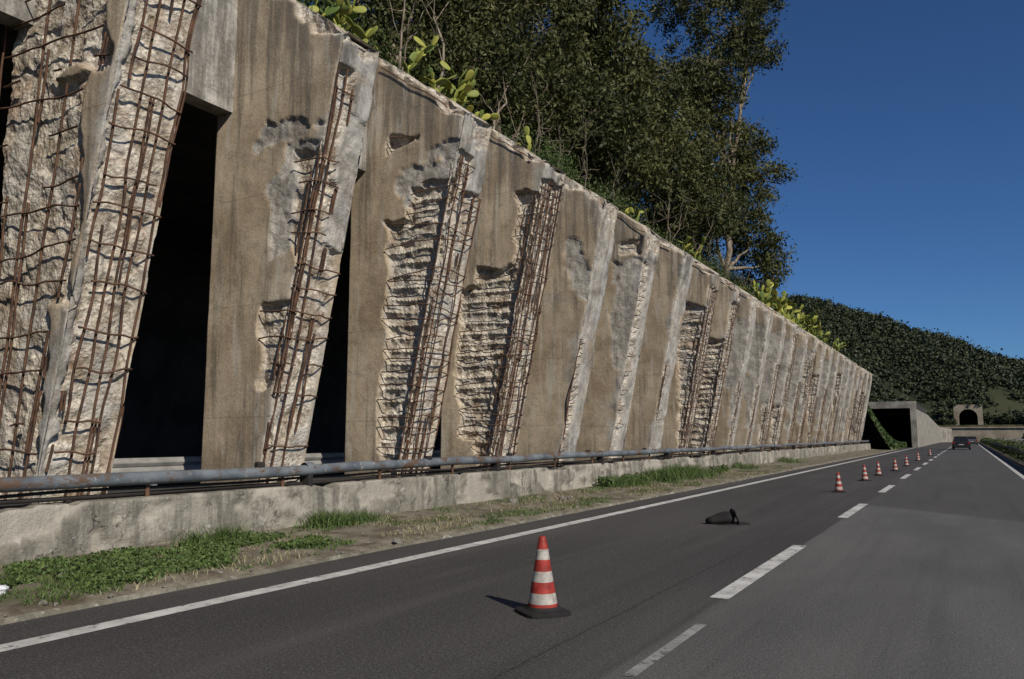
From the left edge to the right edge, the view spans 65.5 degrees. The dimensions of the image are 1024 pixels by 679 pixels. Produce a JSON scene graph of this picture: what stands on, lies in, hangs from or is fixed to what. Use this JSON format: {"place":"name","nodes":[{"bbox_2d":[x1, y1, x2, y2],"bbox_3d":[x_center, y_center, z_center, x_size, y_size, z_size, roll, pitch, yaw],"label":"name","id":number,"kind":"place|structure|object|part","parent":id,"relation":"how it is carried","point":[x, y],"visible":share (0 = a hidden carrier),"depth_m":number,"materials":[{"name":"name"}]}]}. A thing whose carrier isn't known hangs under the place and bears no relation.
{"place":"outdoors","nodes":[
{"label":"outdoors","id":0,"kind":"place"},
{"bbox_2d":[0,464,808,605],"bbox_3d":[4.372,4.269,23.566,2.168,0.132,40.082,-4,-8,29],"label":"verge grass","id":1,"kind":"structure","parent":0,"point":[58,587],"depth_m":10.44,"materials":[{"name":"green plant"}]},
{"bbox_2d":[0,443,870,566],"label":"concrete parapet wall","id":2,"kind":"structure","parent":0,"point":[33,531],"depth_m":11.83,"materials":[{"name":"grey concrete"}]},
{"bbox_2d":[0,449,891,618],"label":"verge ground","id":3,"kind":"structure","parent":0,"point":[13,606],"depth_m":11.88,"materials":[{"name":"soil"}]},
{"bbox_2d":[0,585,8,594],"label":"plastic litter","id":4,"kind":"object","parent":3,"relation":"on","point":[4,588],"visible":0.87,"depth_m":7.27,"materials":[{"name":"white plastic"}]},
{"bbox_2d":[0,529,337,601],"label":"broadleaf weeds","id":5,"kind":"object","parent":3,"relation":"on","point":[219,552],"visible":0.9,"depth_m":8.84,"materials":[{"name":"green leaves"}]},
{"bbox_2d":[166,527,234,546],"bbox_3d":[-4.074,2.584,10.377,0.717,0.270,0.858,-2,-7,12],"label":"grass tuft","id":6,"kind":"object","parent":3,"relation":"on","point":[198,538],"visible":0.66,"depth_m":10.32,"materials":[{"name":"green plant"}]},
{"bbox_2d":[194,521,252,539],"bbox_3d":[-3.845,2.633,10.902,0.600,0.286,0.945,-4,-8,29],"label":"grass tuft","id":7,"kind":"object","parent":3,"relation":"on","point":[236,531],"visible":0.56,"depth_m":10.82,"materials":[{"name":"green plant"}]},
{"bbox_2d":[293,509,358,531],"bbox_3d":[-2.927,2.803,12.455,0.866,0.348,1.097,-4,-8,29],"label":"grass tuft","id":8,"kind":"object","parent":3,"relation":"on","point":[320,521],"visible":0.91,"depth_m":12.35,"materials":[{"name":"green plant"}]},
{"bbox_2d":[304,506,374,527],"bbox_3d":[-2.621,2.882,12.893,0.939,0.299,1.376,-4,-8,29],"label":"grass tuft","id":9,"kind":"object","parent":3,"relation":"on","point":[348,519],"visible":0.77,"depth_m":12.79,"materials":[{"name":"green plant"}]},
{"bbox_2d":[350,508,381,521],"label":"grass tuft","id":10,"kind":"object","parent":3,"relation":"on","point":[369,516],"visible":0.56,"depth_m":13.29,"materials":[{"name":"green plant"}]},
{"bbox_2d":[4,473,750,616],"bbox_3d":[1.485,3.669,18.384,2.190,0.227,28.042,-4,-8,29],"label":"concrete rubble","id":11,"kind":"object","parent":3,"relation":"on","point":[395,540],"visible":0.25,"depth_m":10.95,"materials":[{"name":"grey concrete"}]},
{"bbox_2d":[597,474,650,487],"bbox_3d":[3.088,4.015,22.617,1.328,0.408,1.964,-4,-8,29],"label":"grass tuft","id":12,"kind":"object","parent":3,"relation":"on","point":[622,482],"visible":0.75,"depth_m":22.47,"materials":[{"name":"green plant"}]},
{"bbox_2d":[621,475,660,485],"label":"grass tuft","id":13,"kind":"object","parent":3,"relation":"on","point":[641,483],"visible":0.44,"depth_m":23.28,"materials":[{"name":"green plant"}]},
{"bbox_2d":[595,464,728,487],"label":"broadleaf weeds","id":14,"kind":"object","parent":3,"relation":"on","point":[602,480],"visible":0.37,"depth_m":23.94,"materials":[{"name":"green plant"}]},
{"bbox_2d":[631,466,696,482],"bbox_3d":[4.891,4.316,25.594,1.820,0.528,3.796,-4,-8,29],"label":"grass tuft","id":15,"kind":"object","parent":3,"relation":"on","point":[662,476],"visible":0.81,"depth_m":25.33,"materials":[{"name":"green plant"}]},
{"bbox_2d":[656,461,724,480],"bbox_3d":[5.986,4.488,27.256,2.466,0.588,4.068,-4,-8,29],"label":"grass tuft","id":16,"kind":"object","parent":3,"relation":"on","point":[695,475],"visible":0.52,"depth_m":27.18,"materials":[{"name":"green plant"}]},
{"bbox_2d":[687,464,728,476],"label":"grass tuft","id":17,"kind":"object","parent":3,"relation":"on","point":[716,473],"visible":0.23,"depth_m":29.03,"materials":[{"name":"green plant"}]},
{"bbox_2d":[730,461,759,469],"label":"grass tuft","id":18,"kind":"object","parent":3,"relation":"on","point":[742,466],"visible":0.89,"depth_m":34.98,"materials":[{"name":"green plant"}]},
{"bbox_2d":[775,457,808,463],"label":"grass tuft","id":19,"kind":"object","parent":3,"relation":"on","point":[784,459],"visible":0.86,"depth_m":43.55,"materials":[{"name":"green plant"}]},
{"bbox_2d":[0,441,1023,678],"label":"asphalt road","id":20,"kind":"structure","parent":0,"point":[917,574],"depth_m":7.24,"materials":[{"name":"grey asphalt"}]},
{"bbox_2d":[0,450,893,624],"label":"kerb edge","id":21,"kind":"object","parent":20,"relation":"on","point":[32,615],"visible":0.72,"depth_m":8.90,"materials":[{"name":"concrete"}]},
{"bbox_2d":[0,444,1023,676],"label":"road markings","id":22,"kind":"object","parent":20,"relation":"on","point":[738,585],"visible":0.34,"depth_m":8.04,"materials":[{"name":"paint"}]},
{"bbox_2d":[515,536,570,618],"bbox_3d":[0.263,2.016,6.844,0.406,0.641,0.406,3,-7,-22],"label":"traffic cone","id":23,"kind":"object","parent":20,"relation":"on","point":[542,603],"visible":1,"depth_m":6.75,"materials":[{"name":"red plastic"},{"name":"white reflective plastic"},{"name":"black rubber"}]},
{"bbox_2d":[705,508,749,524],"bbox_3d":[3.702,3.077,13.745,0.718,0.297,0.497,-1,-7,5],"label":"crushed black cone","id":24,"kind":"object","parent":20,"relation":"on","point":[725,517],"visible":0.94,"depth_m":13.61,"materials":[{"name":"rubber"}]},
{"bbox_2d":[832,472,845,492],"bbox_3d":[8.806,3.843,21.487,0.343,0.541,0.343,-4,-8,29],"label":"traffic cone","id":25,"kind":"object","parent":20,"relation":"on","point":[838,487],"visible":1,"depth_m":21.41,"materials":[{"name":"plastic"}]},
{"bbox_2d":[858,465,871,480],"bbox_3d":[11.916,4.503,26.926,0.343,0.541,0.343,1,-7,-10],"label":"traffic cone","id":26,"kind":"object","parent":20,"relation":"on","point":[864,476],"visible":1,"depth_m":26.85,"materials":[{"name":"plastic"}]},
{"bbox_2d":[873,461,883,475],"bbox_3d":[14.033,4.941,30.527,0.343,0.541,0.343,-6,-9,39],"label":"traffic cone","id":27,"kind":"object","parent":20,"relation":"on","point":[878,472],"visible":1,"depth_m":30.46,"materials":[{"name":"plastic"}]},
{"bbox_2d":[890,458,899,470],"bbox_3d":[16.570,5.418,34.463,0.343,0.541,0.343,0,-7,-1],"label":"traffic cone","id":28,"kind":"object","parent":20,"relation":"on","point":[895,468],"visible":1,"depth_m":34.39,"materials":[{"name":"plastic"}]},
{"bbox_2d":[868,401,925,447],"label":"concrete portal","id":29,"kind":"object","parent":20,"relation":"on","point":[897,420],"visible":0.41,"depth_m":130.98,"materials":[{"name":"grey concrete"}]},
{"bbox_2d":[903,455,908,465],"bbox_3d":[19.822,6.096,40.050,0.343,0.541,0.343,6,-9,-40],"label":"traffic cone","id":30,"kind":"object","parent":20,"relation":"on","point":[906,463],"visible":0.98,"depth_m":39.99,"materials":[{"name":"plastic"}]},
{"bbox_2d":[916,409,951,446],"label":"retaining wall","id":31,"kind":"structure","parent":20,"relation":"on","point":[930,431],"depth_m":141.16,"materials":[{"name":"concrete"}]},
{"bbox_2d":[952,436,970,449],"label":"dark hatchback car","id":32,"kind":"object","parent":20,"relation":"on","point":[960,441],"visible":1,"depth_m":88.38,"materials":[{"name":"paint"}]},
{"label":"windows","id":33,"kind":"part","parent":32,"relation":"part of","materials":[{"name":"black glass"}]},
{"bbox_2d":[967,436,977,444],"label":"grey car","id":34,"kind":"object","parent":20,"relation":"on","point":[973,440],"visible":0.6,"depth_m":135.99,"materials":[{"name":"paint"}]},
{"bbox_2d":[304,0,1023,358],"label":"sky","id":35,"kind":"structure","parent":0,"point":[901,122],"materials":[{"name":"blue"}]},
{"bbox_2d":[862,428,875,447],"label":"hillside terrain","id":36,"kind":"structure","parent":0,"point":[864,436],"depth_m":105.19,"materials":[{"name":"green plant"}]},
{"bbox_2d":[331,13,358,37],"bbox_3d":[-3.768,-6.564,17.071,0.650,0.946,1.290,-2,-7,16],"label":"prickly pear","id":37,"kind":"object","parent":36,"relation":"on","point":[338,19],"visible":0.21,"depth_m":17.10,"materials":[{"name":"green plant"}]},
{"bbox_2d":[301,0,509,111],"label":"eucalyptus tree","id":38,"kind":"object","parent":36,"relation":"on","point":[379,15],"visible":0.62,"depth_m":25.98,"materials":[{"name":"green plant"}]},
{"bbox_2d":[344,0,500,121],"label":"eucalyptus tree","id":39,"kind":"object","parent":36,"relation":"on","point":[439,54],"depth_m":36.06,"materials":[{"name":"green plant"}]},
{"bbox_2d":[369,0,627,157],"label":"eucalyptus tree","id":40,"kind":"object","parent":36,"relation":"on","point":[505,14],"visible":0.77,"depth_m":30.65,"materials":[{"name":"green plant"}]},
{"bbox_2d":[380,22,635,186],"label":"eucalyptus tree","id":41,"kind":"object","parent":36,"relation":"on","point":[533,126],"depth_m":44.79,"materials":[{"name":"green plant"}]},
{"bbox_2d":[524,136,586,181],"bbox_3d":[1.304,-5.553,25.485,2.316,1.890,3.240,-4,-8,29],"label":"green bush","id":42,"kind":"object","parent":36,"relation":"on","point":[560,165],"visible":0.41,"depth_m":25.05,"materials":[{"name":"green plant"}]},
{"bbox_2d":[296,0,849,357],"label":"roadside shrubs","id":43,"kind":"object","parent":36,"relation":"on","point":[619,204],"visible":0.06,"depth_m":31.33,"materials":[{"name":"green plant"}]},
{"bbox_2d":[389,0,787,303],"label":"dry branches","id":44,"kind":"object","parent":36,"relation":"on","point":[443,59],"visible":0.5,"depth_m":26.13,"materials":[{"name":"plant"}]},
{"bbox_2d":[515,0,697,217],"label":"eucalyptus tree","id":45,"kind":"object","parent":36,"relation":"on","point":[632,158],"visible":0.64,"depth_m":36.83,"materials":[{"name":"green plant"}]},
{"bbox_2d":[609,35,744,252],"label":"eucalyptus tree","id":46,"kind":"object","parent":36,"relation":"on","point":[685,185],"visible":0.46,"depth_m":45.38,"materials":[{"name":"green plant"}]},
{"bbox_2d":[643,0,802,290],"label":"eucalyptus tree","id":47,"kind":"object","parent":36,"relation":"on","point":[711,76],"visible":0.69,"depth_m":56.14,"materials":[{"name":"green plant"}]},
{"bbox_2d":[793,300,1023,417],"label":"distant hill","id":48,"kind":"structure","parent":0,"point":[1000,394],"depth_m":293.04,"materials":[{"name":"green plant"}]},
{"bbox_2d":[753,293,1023,424],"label":"distant hill scrub","id":49,"kind":"object","parent":48,"relation":"on","point":[969,356],"visible":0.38,"depth_m":318.51,"materials":[{"name":"green plant"}]},
{"bbox_2d":[871,441,1022,465],"bbox_3d":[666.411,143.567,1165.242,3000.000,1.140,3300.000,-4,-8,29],"label":"ground","id":50,"kind":"structure","parent":0,"point":[886,448],"depth_m":101.45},
{"bbox_2d":[0,0,871,508],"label":"concrete rockfall gallery","id":51,"kind":"object","parent":50,"relation":"on","point":[252,232],"visible":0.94,"depth_m":15.79,"materials":[{"name":"grey concrete"}]},
{"bbox_2d":[111,450,440,485],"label":"steel guardrail","id":52,"kind":"object","parent":51,"relation":"on","point":[152,464],"visible":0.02,"depth_m":13.97,"materials":[{"name":"silver metal"}]},
{"bbox_2d":[301,0,366,20],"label":"prickly pear","id":53,"kind":"object","parent":51,"relation":"on","point":[343,7],"visible":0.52,"depth_m":16.13,"materials":[{"name":"green plant"}]},
{"bbox_2d":[310,0,380,50],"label":"prickly pear","id":54,"kind":"object","parent":51,"relation":"on","point":[361,33],"visible":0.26,"depth_m":16.88,"materials":[{"name":"green plant"}]},
{"bbox_2d":[0,440,868,504],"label":"pipe railing","id":55,"kind":"object","parent":51,"relation":"on","point":[305,472],"visible":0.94,"depth_m":12.28,"materials":[{"name":"grey metal"}]},
{"bbox_2d":[402,36,468,102],"bbox_3d":[-2.034,-6.447,19.072,1.225,1.196,3.381,-4,-8,29],"label":"prickly pear","id":56,"kind":"object","parent":51,"relation":"on","point":[416,57],"visible":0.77,"depth_m":19.04,"materials":[{"name":"green plant"}]},
{"bbox_2d":[431,68,477,105],"bbox_3d":[-1.759,-6.285,20.035,1.769,1.107,0.850,1,-7,-9],"label":"prickly pear","id":57,"kind":"object","parent":51,"relation":"on","point":[469,81],"visible":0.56,"depth_m":20.02,"materials":[{"name":"green plant"}]},
{"bbox_2d":[457,90,499,119],"bbox_3d":[-1.094,-6.080,21.201,0.735,0.984,1.952,-7,-10,44],"label":"prickly pear","id":58,"kind":"object","parent":51,"relation":"on","point":[480,114],"visible":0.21,"depth_m":21.55,"materials":[{"name":"green plant"}]},
{"bbox_2d":[518,126,531,150],"bbox_3d":[-0.085,-5.869,23.444,0.630,1.102,1.373,-6,-9,42],"label":"prickly pear","id":59,"kind":"object","parent":51,"relation":"on","point":[526,130],"visible":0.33,"depth_m":23.71,"materials":[{"name":"green plant"}]},
{"bbox_2d":[624,206,643,221],"bbox_3d":[4.335,-4.818,31.025,1.484,0.842,0.986,-2,-7,18],"label":"prickly pear","id":60,"kind":"object","parent":51,"relation":"on","point":[637,215],"visible":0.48,"depth_m":31.00,"materials":[{"name":"green plant"}]},
{"bbox_2d":[680,236,704,261],"bbox_3d":[8.366,-4.245,37.587,1.064,1.285,1.502,-8,-11,49],"label":"prickly pear","id":61,"kind":"object","parent":51,"relation":"on","point":[690,252],"visible":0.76,"depth_m":37.66,"materials":[{"name":"green plant"}]},
{"bbox_2d":[740,280,771,302],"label":"prickly pear","id":62,"kind":"object","parent":51,"relation":"on","point":[761,296],"visible":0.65,"depth_m":49.86,"materials":[{"name":"green plant"}]},
{"bbox_2d":[756,279,778,306],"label":"prickly pear","id":63,"kind":"object","parent":51,"relation":"on","point":[769,299],"visible":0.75,"depth_m":51.20,"materials":[{"name":"green plant"}]},
{"bbox_2d":[770,291,787,312],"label":"prickly pear","id":64,"kind":"object","parent":51,"relation":"on","point":[780,303],"visible":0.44,"depth_m":54.43,"materials":[{"name":"green plant"}]},
{"bbox_2d":[770,293,791,319],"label":"prickly pear","id":65,"kind":"object","parent":51,"relation":"on","point":[785,312],"visible":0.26,"depth_m":56.91,"materials":[{"name":"green plant"}]},
{"bbox_2d":[783,300,803,321],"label":"prickly pear","id":66,"kind":"object","parent":51,"relation":"on","point":[789,302],"visible":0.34,"depth_m":59.46,"materials":[{"name":"green plant"}]},
{"bbox_2d":[789,309,819,328],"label":"prickly pear","id":67,"kind":"object","parent":51,"relation":"on","point":[799,320],"visible":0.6,"depth_m":62.09,"materials":[{"name":"green plant"}]},
{"bbox_2d":[803,315,817,332],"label":"prickly pear","id":68,"kind":"object","parent":51,"relation":"on","point":[811,324],"visible":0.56,"depth_m":64.54,"materials":[{"name":"green plant"}]},
{"bbox_2d":[807,315,820,336],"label":"prickly pear","id":69,"kind":"object","parent":51,"relation":"on","point":[813,332],"visible":0.62,"depth_m":66.76,"materials":[{"name":"green plant"}]},
{"bbox_2d":[816,330,829,342],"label":"prickly pear","id":70,"kind":"object","parent":51,"relation":"on","point":[820,334],"visible":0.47,"depth_m":71.30,"materials":[{"name":"green plant"}]},
{"bbox_2d":[832,338,845,351],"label":"prickly pear","id":71,"kind":"object","parent":51,"relation":"on","point":[838,346],"visible":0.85,"depth_m":77.86,"materials":[{"name":"green plant"}]},
{"bbox_2d":[864,412,911,449],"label":"grass embankment","id":72,"kind":"structure","parent":50,"relation":"on","point":[877,435],"depth_m":100.61,"materials":[{"name":"green plant"}]},
{"bbox_2d":[865,405,906,449],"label":"embankment scrub","id":73,"kind":"object","parent":72,"relation":"on","point":[891,442],"visible":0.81,"depth_m":90.33,"materials":[{"name":"green plant"}]},
{"bbox_2d":[929,398,1023,438],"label":"background bushes","id":74,"kind":"object","parent":50,"relation":"on","point":[998,419],"visible":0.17,"depth_m":246.06,"materials":[{"name":"green plant"}]},
{"bbox_2d":[943,426,1023,440],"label":"stone retaining wall","id":75,"kind":"structure","parent":50,"relation":"on","point":[979,433],"depth_m":236.34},
{"bbox_2d":[938,425,1023,426],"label":"road embankment","id":76,"kind":"structure","parent":0,"point":[980,425],"depth_m":239.14,"materials":[{"name":"grey concrete"}]},
{"bbox_2d":[953,404,983,424],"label":"tunnel portal","id":77,"kind":"object","parent":76,"relation":"on","point":[965,417],"visible":0.91,"depth_m":247.37,"materials":[{"name":"concrete"}]},
{"bbox_2d":[979,442,1023,465],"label":"median ground","id":78,"kind":"structure","parent":0,"point":[1020,461],"depth_m":57.23,"materials":[{"name":"soil"}]},
{"bbox_2d":[980,436,1023,460],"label":"median hedge","id":79,"kind":"object","parent":78,"relation":"on","point":[1005,443],"visible":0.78,"depth_m":66.45,"materials":[{"name":"green plant"}]},
{"bbox_2d":[981,439,1023,460],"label":"median guardrail","id":80,"kind":"object","parent":78,"relation":"on","point":[1017,449],"visible":0.22,"depth_m":60.66,"materials":[{"name":"grey metal"}]}
]}

